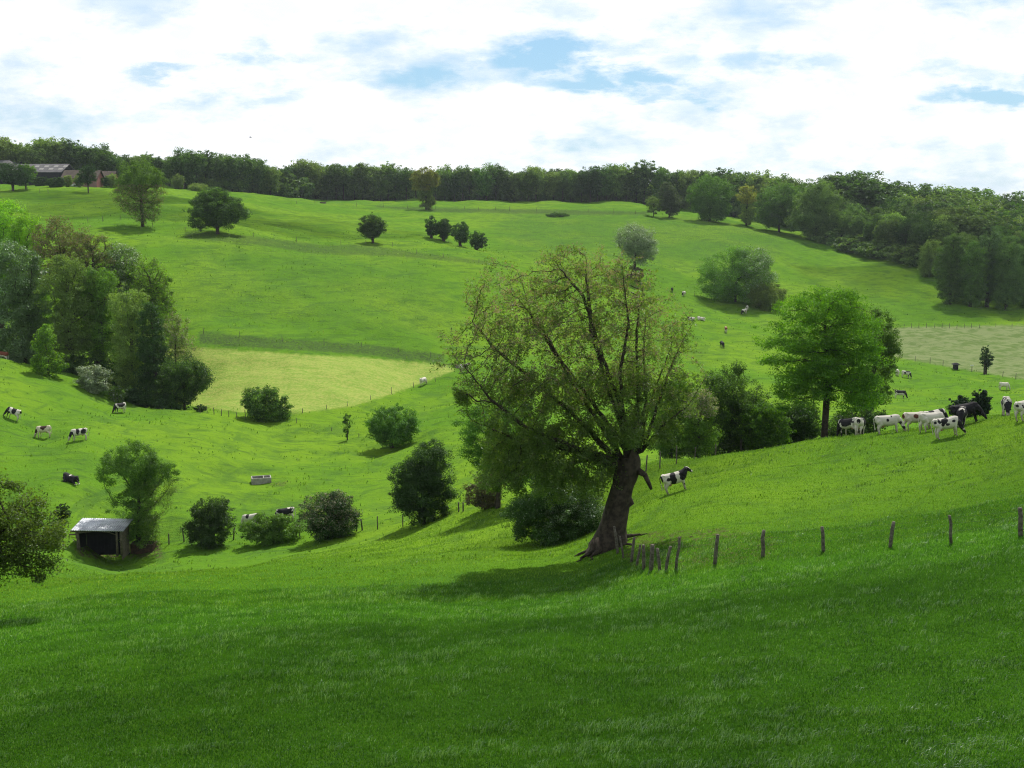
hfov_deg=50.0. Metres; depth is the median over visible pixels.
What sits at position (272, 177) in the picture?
broadleaf tree
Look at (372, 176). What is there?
broadleaf tree
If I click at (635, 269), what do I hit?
blossom bush
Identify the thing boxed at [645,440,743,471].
wire fence
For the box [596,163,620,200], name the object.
broadleaf tree
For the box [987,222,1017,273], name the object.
sycamore tree
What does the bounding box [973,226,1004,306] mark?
sycamore tree
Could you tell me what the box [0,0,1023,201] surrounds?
sky
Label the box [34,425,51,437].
cow
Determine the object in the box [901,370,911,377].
cow
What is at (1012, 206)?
broadleaf tree
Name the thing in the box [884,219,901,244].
broadleaf tree
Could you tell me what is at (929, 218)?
broadleaf tree
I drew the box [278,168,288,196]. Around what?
broadleaf tree
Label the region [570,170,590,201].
broadleaf tree
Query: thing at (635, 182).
broadleaf tree
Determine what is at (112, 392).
elder bush
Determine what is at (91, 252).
ash tree
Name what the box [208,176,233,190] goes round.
thicket bush
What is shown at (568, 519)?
hawthorn tree
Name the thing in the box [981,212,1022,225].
broadleaf tree
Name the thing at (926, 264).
hazel bush
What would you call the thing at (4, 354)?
cow
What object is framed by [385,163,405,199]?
broadleaf tree
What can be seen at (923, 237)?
broadleaf tree
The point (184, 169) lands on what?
broadleaf tree
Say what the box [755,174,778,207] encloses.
broadleaf tree
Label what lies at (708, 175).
broadleaf tree
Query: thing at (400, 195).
thicket bush
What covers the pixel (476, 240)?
pollard tree
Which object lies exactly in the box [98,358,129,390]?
undergrowth bush
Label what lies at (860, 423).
cow
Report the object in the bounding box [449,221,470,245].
pollard tree
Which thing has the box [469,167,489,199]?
broadleaf tree
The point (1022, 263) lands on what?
sycamore tree
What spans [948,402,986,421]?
cow
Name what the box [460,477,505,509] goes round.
thorn bush
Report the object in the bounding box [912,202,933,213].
broadleaf tree
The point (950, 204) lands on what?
broadleaf tree
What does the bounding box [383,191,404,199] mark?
thicket bush
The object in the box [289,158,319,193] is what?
broadleaf tree
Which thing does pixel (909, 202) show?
broadleaf tree
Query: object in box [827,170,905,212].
broadleaf tree
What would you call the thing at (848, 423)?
cow
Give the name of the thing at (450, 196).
thicket bush
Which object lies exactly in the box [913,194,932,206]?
broadleaf tree
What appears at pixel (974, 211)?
broadleaf tree
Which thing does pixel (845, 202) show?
broadleaf tree
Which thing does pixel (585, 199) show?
thicket bush
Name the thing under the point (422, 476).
hawthorn tree
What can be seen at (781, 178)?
broadleaf tree
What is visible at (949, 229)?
broadleaf tree
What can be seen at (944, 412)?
cow
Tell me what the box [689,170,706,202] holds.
broadleaf tree
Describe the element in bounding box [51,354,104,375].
undergrowth bush
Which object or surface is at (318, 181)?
broadleaf tree
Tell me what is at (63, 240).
ash tree
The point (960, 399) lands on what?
cypress bush
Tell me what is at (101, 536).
cattle shelter
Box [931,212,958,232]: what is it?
broadleaf tree
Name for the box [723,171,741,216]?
broadleaf tree
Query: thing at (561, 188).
broadleaf tree
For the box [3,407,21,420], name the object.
cow
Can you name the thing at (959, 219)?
broadleaf tree
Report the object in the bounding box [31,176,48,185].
hedge
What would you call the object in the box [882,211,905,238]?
broadleaf tree
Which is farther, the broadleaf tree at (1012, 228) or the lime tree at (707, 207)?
the lime tree at (707, 207)
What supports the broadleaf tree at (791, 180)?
on the ground at (332, 372)
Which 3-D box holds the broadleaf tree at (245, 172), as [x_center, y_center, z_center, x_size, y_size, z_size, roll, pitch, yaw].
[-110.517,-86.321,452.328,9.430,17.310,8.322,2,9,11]
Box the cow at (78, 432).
[68,428,88,440]
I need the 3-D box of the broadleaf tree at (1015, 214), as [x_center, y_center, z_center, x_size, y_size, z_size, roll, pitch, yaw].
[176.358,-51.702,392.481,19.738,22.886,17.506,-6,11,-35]
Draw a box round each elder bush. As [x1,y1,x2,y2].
[53,503,71,520]
[108,385,128,402]
[776,402,829,444]
[820,404,887,436]
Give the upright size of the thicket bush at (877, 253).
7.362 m
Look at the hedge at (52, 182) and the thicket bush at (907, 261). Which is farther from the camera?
the hedge at (52, 182)
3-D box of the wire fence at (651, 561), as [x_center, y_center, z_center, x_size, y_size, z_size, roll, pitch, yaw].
[6.082,7.578,49.800,2.083,3.348,7.949,-4,10,-27]
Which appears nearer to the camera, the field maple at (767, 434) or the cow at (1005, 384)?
the field maple at (767, 434)
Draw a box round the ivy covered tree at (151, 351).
[133,301,173,406]
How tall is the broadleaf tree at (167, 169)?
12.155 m
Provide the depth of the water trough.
114.15 m
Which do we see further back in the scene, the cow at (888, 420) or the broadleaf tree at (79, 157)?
the broadleaf tree at (79, 157)
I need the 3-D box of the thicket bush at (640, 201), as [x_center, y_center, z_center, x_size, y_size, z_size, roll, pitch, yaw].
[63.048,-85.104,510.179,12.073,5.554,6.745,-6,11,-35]
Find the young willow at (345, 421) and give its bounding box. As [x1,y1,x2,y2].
[342,411,352,439]
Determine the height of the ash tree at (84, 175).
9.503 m
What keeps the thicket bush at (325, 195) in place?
on the ground at (332, 372)
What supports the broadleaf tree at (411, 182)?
on the ground at (332, 372)
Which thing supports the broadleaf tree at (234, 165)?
on the ground at (332, 372)
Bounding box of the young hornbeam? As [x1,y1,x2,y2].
[29,323,69,377]
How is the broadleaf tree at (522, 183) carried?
on the ground at (332, 372)
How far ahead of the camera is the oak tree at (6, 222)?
173.11 m
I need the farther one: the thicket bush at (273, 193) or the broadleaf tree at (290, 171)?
the broadleaf tree at (290, 171)
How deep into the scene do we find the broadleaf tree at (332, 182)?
503.77 m
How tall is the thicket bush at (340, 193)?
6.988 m
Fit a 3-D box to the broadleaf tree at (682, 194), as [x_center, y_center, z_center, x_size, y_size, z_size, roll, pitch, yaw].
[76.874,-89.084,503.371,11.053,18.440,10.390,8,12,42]
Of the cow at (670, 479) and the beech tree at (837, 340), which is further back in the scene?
the beech tree at (837, 340)
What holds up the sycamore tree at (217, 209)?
on the ground at (332, 372)
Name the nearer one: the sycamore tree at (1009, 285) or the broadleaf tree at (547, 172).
the sycamore tree at (1009, 285)
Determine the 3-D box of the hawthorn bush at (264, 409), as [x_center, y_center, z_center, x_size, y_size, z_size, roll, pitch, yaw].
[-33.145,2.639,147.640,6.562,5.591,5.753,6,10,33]
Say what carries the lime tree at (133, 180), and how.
on the ground at (332, 372)
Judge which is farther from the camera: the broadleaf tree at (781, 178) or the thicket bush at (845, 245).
the broadleaf tree at (781, 178)
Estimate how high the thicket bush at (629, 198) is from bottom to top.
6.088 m
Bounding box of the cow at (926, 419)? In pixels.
[918,412,944,432]
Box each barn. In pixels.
[0,160,23,163]
[0,164,74,184]
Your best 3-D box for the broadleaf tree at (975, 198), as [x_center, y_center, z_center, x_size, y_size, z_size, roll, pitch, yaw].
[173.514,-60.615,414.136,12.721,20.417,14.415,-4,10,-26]
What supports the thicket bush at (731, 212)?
on the ground at (332, 372)
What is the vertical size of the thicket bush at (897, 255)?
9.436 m
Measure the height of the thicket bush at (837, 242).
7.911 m
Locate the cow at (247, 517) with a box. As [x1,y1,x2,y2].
[240,513,256,527]
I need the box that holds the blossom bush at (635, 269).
[627,266,643,280]
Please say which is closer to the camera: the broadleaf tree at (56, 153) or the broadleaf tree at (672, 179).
the broadleaf tree at (56, 153)
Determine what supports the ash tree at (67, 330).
on the ground at (332, 372)
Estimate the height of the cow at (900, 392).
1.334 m
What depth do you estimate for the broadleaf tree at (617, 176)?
502.72 m
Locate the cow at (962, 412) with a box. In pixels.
[956,406,967,427]
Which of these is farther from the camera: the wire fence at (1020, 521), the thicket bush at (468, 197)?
the thicket bush at (468, 197)
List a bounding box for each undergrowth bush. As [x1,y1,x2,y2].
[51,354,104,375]
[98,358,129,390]
[118,379,158,405]
[148,394,184,409]
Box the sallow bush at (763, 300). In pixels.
[745,282,789,310]
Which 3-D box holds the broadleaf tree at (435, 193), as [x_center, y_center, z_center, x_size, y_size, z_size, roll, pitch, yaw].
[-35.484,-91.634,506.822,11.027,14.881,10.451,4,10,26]
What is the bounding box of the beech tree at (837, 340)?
[751,281,898,437]
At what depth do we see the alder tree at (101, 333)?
159.01 m
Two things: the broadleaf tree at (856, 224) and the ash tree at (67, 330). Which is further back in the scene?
the broadleaf tree at (856, 224)
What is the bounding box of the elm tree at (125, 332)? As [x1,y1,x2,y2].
[105,282,157,390]
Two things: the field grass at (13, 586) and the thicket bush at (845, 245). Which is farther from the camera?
the thicket bush at (845, 245)
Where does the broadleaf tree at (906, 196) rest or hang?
on the ground at (332, 372)
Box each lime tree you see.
[109,158,170,226]
[685,174,736,221]
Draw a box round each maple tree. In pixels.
[123,251,177,338]
[451,396,546,508]
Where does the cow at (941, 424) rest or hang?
on the ground at (332, 372)
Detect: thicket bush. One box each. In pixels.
[163,172,180,185]
[197,177,217,189]
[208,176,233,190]
[216,178,247,191]
[238,183,267,194]
[260,187,276,195]
[267,183,294,196]
[271,173,302,197]
[291,173,314,198]
[296,190,323,199]
[313,192,332,199]
[333,190,357,199]
[346,192,366,199]
[357,192,382,200]
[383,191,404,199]
[392,189,421,199]
[423,188,450,200]
[437,194,458,200]
[448,191,467,200]
[459,189,480,200]
[468,190,497,199]
[493,190,525,201]
[524,193,547,200]
[546,191,573,201]
[564,194,583,201]
[575,194,594,202]
[584,194,607,201]
[607,191,635,200]
[621,194,646,202]
[636,196,651,203]
[642,182,653,195]
[680,198,691,207]
[683,204,692,210]
[727,201,741,216]
[733,199,755,215]
[811,226,855,243]
[826,233,863,249]
[831,234,875,253]
[851,240,874,256]
[857,237,899,258]
[872,242,903,258]
[883,244,909,261]
[884,243,926,264]
[900,250,929,266]
[908,249,949,266]
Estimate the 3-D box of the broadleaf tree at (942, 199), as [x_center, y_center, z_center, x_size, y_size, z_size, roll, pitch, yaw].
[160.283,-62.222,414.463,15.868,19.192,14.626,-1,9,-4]
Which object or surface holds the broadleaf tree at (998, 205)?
on the ground at (332, 372)
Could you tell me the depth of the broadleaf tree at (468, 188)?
506.64 m
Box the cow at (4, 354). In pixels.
[0,351,8,358]
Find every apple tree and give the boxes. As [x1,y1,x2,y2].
[0,161,32,190]
[21,163,37,188]
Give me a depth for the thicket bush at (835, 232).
394.47 m
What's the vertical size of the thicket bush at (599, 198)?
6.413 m
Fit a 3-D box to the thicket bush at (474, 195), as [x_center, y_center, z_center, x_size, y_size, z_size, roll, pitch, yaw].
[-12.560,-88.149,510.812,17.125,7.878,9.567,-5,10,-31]
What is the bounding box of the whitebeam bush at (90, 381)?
[73,364,112,393]
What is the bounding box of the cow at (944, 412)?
[923,408,947,429]
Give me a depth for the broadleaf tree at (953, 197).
411.26 m
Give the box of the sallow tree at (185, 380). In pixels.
[145,353,216,410]
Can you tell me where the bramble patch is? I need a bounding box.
[545,211,569,216]
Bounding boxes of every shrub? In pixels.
[63,175,72,186]
[73,175,84,186]
[102,176,109,186]
[106,173,116,186]
[171,173,185,188]
[187,183,208,190]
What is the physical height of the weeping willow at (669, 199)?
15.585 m
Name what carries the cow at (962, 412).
on the ground at (332, 372)
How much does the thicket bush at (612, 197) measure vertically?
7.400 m
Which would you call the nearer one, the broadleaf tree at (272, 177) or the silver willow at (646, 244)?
the silver willow at (646, 244)
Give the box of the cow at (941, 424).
[931,416,965,439]
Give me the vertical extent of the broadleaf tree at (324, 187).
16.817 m
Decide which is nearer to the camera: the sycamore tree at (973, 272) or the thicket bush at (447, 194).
the sycamore tree at (973, 272)
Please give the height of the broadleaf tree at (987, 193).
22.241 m
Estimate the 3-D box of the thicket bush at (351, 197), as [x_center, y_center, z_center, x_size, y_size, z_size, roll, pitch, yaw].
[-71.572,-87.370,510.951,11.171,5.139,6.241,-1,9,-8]
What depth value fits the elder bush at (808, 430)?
90.63 m
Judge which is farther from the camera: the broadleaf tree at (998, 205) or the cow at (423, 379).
the broadleaf tree at (998, 205)
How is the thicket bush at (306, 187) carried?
on the ground at (332, 372)
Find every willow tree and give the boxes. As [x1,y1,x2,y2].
[91,241,144,375]
[94,437,181,548]
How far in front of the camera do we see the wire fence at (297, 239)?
274.21 m
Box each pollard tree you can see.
[425,215,439,237]
[435,218,452,241]
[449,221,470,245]
[467,230,487,249]
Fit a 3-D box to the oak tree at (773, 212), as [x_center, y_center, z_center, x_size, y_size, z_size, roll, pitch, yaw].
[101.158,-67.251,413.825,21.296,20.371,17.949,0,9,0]
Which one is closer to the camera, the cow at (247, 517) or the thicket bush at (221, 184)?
the cow at (247, 517)
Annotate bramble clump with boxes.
[192,404,205,411]
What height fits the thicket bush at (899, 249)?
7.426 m
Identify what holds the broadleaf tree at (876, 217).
on the ground at (332, 372)
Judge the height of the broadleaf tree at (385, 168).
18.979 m
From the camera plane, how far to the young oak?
419.73 m
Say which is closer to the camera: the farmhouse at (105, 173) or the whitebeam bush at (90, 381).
the whitebeam bush at (90, 381)
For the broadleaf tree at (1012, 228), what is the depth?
359.17 m
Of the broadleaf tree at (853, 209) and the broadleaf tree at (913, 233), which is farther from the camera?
the broadleaf tree at (853, 209)
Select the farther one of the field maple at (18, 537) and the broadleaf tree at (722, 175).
the broadleaf tree at (722, 175)
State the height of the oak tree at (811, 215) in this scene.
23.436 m
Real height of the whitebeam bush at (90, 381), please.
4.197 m
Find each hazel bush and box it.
[362,402,421,447]
[916,235,941,276]
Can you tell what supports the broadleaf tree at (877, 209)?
on the ground at (332, 372)
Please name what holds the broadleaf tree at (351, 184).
on the ground at (332, 372)
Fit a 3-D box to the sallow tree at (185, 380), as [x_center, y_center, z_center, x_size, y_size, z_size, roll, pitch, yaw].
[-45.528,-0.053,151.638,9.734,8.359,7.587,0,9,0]
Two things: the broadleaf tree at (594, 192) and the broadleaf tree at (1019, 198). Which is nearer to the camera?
the broadleaf tree at (1019, 198)
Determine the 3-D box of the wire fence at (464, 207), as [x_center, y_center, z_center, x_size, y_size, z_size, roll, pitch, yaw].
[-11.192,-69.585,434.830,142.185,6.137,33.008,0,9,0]
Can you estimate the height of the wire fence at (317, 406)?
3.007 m
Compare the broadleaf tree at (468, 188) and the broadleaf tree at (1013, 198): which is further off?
the broadleaf tree at (468, 188)
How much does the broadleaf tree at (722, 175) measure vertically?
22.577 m
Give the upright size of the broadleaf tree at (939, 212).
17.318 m
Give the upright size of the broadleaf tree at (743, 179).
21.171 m
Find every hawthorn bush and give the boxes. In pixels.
[177,495,237,549]
[237,511,306,547]
[240,383,294,421]
[293,488,362,542]
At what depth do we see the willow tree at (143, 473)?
93.30 m
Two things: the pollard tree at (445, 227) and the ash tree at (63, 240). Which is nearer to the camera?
the ash tree at (63, 240)
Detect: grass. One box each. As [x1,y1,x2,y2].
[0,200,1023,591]
[0,412,1023,614]
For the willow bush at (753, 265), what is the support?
on the ground at (332, 372)
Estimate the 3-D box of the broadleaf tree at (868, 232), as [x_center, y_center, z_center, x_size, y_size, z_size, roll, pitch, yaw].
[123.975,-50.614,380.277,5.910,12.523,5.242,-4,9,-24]
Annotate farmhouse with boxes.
[61,170,103,186]
[102,171,118,185]
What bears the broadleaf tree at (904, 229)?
on the ground at (332, 372)
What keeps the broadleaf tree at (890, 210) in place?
on the ground at (332, 372)
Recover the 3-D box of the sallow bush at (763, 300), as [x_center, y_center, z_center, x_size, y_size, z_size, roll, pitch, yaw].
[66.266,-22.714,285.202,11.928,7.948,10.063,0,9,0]
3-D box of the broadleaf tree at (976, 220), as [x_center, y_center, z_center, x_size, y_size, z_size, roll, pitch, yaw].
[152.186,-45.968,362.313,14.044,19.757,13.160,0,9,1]
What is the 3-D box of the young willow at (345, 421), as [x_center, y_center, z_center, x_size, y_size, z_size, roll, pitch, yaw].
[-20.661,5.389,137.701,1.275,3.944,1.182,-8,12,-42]
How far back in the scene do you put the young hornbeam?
146.08 m
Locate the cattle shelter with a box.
[69,518,131,559]
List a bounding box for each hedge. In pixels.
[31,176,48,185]
[44,177,65,186]
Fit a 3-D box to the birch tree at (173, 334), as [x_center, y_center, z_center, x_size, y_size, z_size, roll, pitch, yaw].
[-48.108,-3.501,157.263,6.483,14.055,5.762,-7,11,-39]
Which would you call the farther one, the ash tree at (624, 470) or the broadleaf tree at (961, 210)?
the broadleaf tree at (961, 210)
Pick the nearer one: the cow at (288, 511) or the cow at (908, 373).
the cow at (288, 511)
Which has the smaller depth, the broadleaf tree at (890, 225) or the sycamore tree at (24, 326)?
the sycamore tree at (24, 326)
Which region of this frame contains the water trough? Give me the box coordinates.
[251,475,270,484]
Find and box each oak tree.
[0,198,37,338]
[4,211,55,328]
[409,166,440,209]
[753,179,801,231]
[783,177,844,239]
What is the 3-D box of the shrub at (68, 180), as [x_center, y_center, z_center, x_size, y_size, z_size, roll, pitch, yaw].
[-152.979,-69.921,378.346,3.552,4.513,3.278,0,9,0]
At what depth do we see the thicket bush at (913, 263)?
352.99 m
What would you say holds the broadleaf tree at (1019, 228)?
on the ground at (332, 372)
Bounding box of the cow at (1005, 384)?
[999,382,1010,389]
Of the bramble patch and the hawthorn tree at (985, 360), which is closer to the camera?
the hawthorn tree at (985, 360)
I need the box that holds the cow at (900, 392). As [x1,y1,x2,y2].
[895,390,907,398]
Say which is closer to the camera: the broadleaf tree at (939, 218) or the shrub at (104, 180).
the broadleaf tree at (939, 218)
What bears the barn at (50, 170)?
on the ground at (332, 372)
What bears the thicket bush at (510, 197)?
on the ground at (332, 372)
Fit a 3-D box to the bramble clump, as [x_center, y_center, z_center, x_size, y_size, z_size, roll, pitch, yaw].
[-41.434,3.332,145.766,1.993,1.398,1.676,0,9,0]
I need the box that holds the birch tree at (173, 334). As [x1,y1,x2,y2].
[156,310,203,364]
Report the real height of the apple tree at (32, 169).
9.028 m
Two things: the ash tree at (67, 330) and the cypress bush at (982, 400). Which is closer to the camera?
the cypress bush at (982, 400)
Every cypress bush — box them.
[945,395,972,417]
[969,389,992,415]
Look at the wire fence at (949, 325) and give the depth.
290.93 m
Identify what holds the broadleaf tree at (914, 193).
on the ground at (332, 372)
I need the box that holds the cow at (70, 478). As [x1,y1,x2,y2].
[63,472,79,484]
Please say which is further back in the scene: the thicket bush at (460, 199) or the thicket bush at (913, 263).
the thicket bush at (460, 199)
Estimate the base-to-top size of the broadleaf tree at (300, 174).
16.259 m
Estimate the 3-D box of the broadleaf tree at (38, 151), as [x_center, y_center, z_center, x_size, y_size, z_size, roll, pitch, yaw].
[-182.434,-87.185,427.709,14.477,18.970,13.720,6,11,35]
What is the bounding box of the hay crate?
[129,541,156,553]
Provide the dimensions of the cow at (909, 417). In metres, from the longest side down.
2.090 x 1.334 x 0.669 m
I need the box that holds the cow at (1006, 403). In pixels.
[1001,396,1011,415]
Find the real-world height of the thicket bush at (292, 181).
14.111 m
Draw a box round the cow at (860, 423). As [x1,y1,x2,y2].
[854,417,865,434]
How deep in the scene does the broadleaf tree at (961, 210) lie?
374.07 m
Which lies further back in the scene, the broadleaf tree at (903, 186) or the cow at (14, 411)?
the broadleaf tree at (903, 186)
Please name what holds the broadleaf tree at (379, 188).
on the ground at (332, 372)
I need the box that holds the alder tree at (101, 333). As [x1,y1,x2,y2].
[74,262,122,366]
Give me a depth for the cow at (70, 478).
103.97 m
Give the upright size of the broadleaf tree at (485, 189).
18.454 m
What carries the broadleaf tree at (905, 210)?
on the ground at (332, 372)
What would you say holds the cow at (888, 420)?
on the ground at (332, 372)
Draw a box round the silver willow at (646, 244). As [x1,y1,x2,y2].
[611,222,659,267]
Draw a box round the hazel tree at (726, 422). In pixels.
[684,360,779,456]
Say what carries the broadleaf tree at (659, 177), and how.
on the ground at (332, 372)
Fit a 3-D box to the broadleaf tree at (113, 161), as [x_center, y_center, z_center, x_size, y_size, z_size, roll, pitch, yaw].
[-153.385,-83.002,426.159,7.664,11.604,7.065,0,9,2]
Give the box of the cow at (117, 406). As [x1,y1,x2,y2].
[112,402,125,412]
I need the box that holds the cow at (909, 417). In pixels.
[902,411,930,430]
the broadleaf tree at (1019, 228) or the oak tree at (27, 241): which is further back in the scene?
the broadleaf tree at (1019, 228)
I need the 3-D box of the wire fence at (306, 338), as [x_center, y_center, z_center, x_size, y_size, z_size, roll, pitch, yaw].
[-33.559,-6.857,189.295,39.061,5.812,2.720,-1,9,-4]
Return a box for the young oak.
[736,184,757,225]
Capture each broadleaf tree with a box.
[0,136,17,159]
[2,141,26,162]
[15,144,35,163]
[25,136,58,163]
[43,137,69,163]
[60,139,80,168]
[67,144,101,169]
[84,143,116,170]
[106,155,126,175]
[117,154,134,174]
[127,155,145,171]
[137,153,154,177]
[150,156,163,177]
[161,156,180,185]
[168,146,197,188]
[183,149,207,185]
[196,149,216,181]
[212,152,229,179]
[219,155,243,191]
[235,153,255,191]
[248,159,269,193]
[259,165,281,194]
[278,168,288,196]
[280,166,296,196]
[282,164,308,193]
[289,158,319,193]
[306,163,326,198]
[320,165,333,199]
[325,163,345,199]
[335,167,352,199]
[344,165,360,199]
[351,162,371,199]
[359,165,385,200]
[374,161,398,200]
[374,173,386,200]
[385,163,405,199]
[391,167,415,199]
[405,170,421,196]
[428,170,443,199]
[435,164,456,199]
[444,173,464,200]
[453,164,471,200]
[462,168,476,199]
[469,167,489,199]
[474,162,498,200]
[484,163,510,199]
[495,174,511,200]
[507,171,520,201]
[515,166,538,200]
[522,166,549,200]
[541,171,555,199]
[544,172,563,199]
[556,171,571,201]
[559,168,579,201]
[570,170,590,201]
[578,166,602,201]
[583,165,610,201]
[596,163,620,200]
[605,162,630,200]
[618,165,634,200]
[629,167,646,202]
[632,159,657,204]
[650,167,669,199]
[660,172,680,194]
[672,169,689,207]
[677,170,700,210]
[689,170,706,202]
[699,170,716,200]
[709,167,735,203]
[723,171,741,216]
[732,171,751,206]
[744,169,770,209]
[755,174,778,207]
[762,173,790,196]
[775,177,805,214]
[788,183,812,221]
[814,170,887,205]
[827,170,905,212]
[832,199,860,211]
[837,202,865,228]
[837,210,856,234]
[848,215,866,235]
[857,204,871,215]
[860,211,872,231]
[862,202,881,210]
[863,220,876,241]
[868,213,883,224]
[869,206,884,217]
[872,219,890,246]
[880,198,905,211]
[881,203,902,219]
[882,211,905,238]
[884,180,915,199]
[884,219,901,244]
[889,192,913,203]
[892,219,915,244]
[894,198,916,212]
[895,184,925,201]
[898,205,921,218]
[900,213,923,240]
[906,221,927,248]
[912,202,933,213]
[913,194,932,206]
[913,221,943,249]
[914,214,940,227]
[915,183,947,199]
[919,194,957,206]
[923,201,948,213]
[926,207,955,219]
[928,220,958,249]
[930,184,972,199]
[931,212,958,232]
[933,198,981,210]
[939,192,982,207]
[942,202,976,215]
[942,213,975,244]
[947,187,982,201]
[954,205,992,218]
[957,215,994,242]
[959,200,992,213]
[962,196,982,206]
[964,214,1014,247]
[971,187,1004,204]
[976,210,1009,223]
[977,197,1010,209]
[978,219,1016,242]
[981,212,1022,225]
[984,205,1006,213]
[990,207,1023,220]
[994,200,1023,217]
[996,193,1018,204]
[1002,214,1023,225]
[1004,191,1023,205]
[1006,224,1023,252]
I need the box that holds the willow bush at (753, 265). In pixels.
[692,244,779,302]
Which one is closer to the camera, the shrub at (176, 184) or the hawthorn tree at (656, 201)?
the shrub at (176, 184)
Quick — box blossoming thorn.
[674,387,723,458]
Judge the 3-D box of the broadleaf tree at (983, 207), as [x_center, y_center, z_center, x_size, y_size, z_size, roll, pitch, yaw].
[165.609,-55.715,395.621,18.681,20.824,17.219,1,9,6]
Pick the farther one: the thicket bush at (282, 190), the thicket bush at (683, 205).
the thicket bush at (683, 205)
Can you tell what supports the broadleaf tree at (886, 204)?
on the ground at (332, 372)
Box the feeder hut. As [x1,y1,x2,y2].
[952,363,959,369]
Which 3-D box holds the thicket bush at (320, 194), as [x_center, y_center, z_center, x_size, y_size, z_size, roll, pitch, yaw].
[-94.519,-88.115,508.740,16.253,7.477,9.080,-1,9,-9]
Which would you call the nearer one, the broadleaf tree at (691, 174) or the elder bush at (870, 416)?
the elder bush at (870, 416)
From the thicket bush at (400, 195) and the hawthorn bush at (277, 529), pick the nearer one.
the hawthorn bush at (277, 529)
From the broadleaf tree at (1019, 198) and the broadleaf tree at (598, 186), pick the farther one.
the broadleaf tree at (598, 186)
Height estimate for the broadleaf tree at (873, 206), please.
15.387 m
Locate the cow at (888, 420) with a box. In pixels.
[873,414,906,433]
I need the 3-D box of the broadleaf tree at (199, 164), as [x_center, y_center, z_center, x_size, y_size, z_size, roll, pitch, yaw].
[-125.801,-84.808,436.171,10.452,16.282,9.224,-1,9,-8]
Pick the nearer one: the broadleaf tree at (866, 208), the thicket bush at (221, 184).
the broadleaf tree at (866, 208)
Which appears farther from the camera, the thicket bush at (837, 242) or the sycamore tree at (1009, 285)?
the thicket bush at (837, 242)
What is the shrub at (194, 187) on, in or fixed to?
on the ground at (332, 372)
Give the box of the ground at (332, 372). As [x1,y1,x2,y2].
[0,184,1023,767]
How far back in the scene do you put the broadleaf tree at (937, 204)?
392.95 m
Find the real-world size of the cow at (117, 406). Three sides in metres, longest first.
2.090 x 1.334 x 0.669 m
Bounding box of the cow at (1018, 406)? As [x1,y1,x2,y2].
[1013,400,1023,421]
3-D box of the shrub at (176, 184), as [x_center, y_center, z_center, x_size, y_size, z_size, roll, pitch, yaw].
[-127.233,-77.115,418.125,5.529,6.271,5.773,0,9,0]
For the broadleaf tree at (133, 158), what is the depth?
427.71 m
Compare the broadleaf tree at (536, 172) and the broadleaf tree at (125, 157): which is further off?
the broadleaf tree at (536, 172)
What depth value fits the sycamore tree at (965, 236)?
326.19 m
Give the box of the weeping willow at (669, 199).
[657,178,682,217]
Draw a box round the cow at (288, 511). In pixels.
[275,507,295,517]
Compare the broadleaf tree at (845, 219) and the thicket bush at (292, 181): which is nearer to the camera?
the broadleaf tree at (845, 219)
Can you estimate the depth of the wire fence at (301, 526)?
92.01 m
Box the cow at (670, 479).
[659,466,692,493]
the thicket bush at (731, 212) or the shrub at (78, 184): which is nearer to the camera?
the shrub at (78, 184)
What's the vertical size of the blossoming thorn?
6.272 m
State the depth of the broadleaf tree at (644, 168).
503.73 m
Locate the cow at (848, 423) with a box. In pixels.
[836,417,859,436]
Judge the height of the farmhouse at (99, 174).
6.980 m
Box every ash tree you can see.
[26,215,91,361]
[33,246,100,370]
[66,231,118,362]
[76,165,97,192]
[429,241,710,562]
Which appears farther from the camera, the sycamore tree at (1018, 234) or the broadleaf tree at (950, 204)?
the broadleaf tree at (950, 204)
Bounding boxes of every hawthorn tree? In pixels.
[356,212,387,242]
[386,438,463,525]
[499,468,604,546]
[645,195,661,216]
[647,369,700,458]
[979,345,994,373]
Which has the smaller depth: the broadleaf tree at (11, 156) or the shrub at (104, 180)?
the shrub at (104, 180)
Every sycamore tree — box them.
[0,238,55,363]
[182,186,252,233]
[841,304,903,430]
[931,233,966,304]
[951,232,980,284]
[954,238,990,307]
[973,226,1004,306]
[986,235,1023,310]
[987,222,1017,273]
[1009,230,1023,300]
[1014,230,1023,307]
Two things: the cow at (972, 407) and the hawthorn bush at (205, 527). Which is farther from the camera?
the hawthorn bush at (205, 527)
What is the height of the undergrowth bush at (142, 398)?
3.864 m
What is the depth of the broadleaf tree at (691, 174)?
497.84 m
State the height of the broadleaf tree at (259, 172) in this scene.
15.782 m
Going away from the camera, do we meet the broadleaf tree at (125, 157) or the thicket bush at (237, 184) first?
the broadleaf tree at (125, 157)
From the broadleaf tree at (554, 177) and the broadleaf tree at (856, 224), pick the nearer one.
the broadleaf tree at (856, 224)
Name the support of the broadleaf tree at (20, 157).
on the ground at (332, 372)
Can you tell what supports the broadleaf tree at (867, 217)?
on the ground at (332, 372)
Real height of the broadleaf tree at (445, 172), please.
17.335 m
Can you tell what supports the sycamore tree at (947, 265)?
on the ground at (332, 372)
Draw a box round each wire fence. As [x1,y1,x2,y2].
[39,502,463,544]
[87,215,493,265]
[199,372,454,417]
[203,329,430,356]
[296,202,659,213]
[613,526,719,571]
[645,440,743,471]
[761,507,1022,556]
[911,323,993,327]
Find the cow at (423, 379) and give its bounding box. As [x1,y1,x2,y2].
[419,377,426,385]
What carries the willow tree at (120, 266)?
on the ground at (332, 372)
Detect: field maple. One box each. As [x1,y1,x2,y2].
[0,467,74,592]
[733,399,796,449]

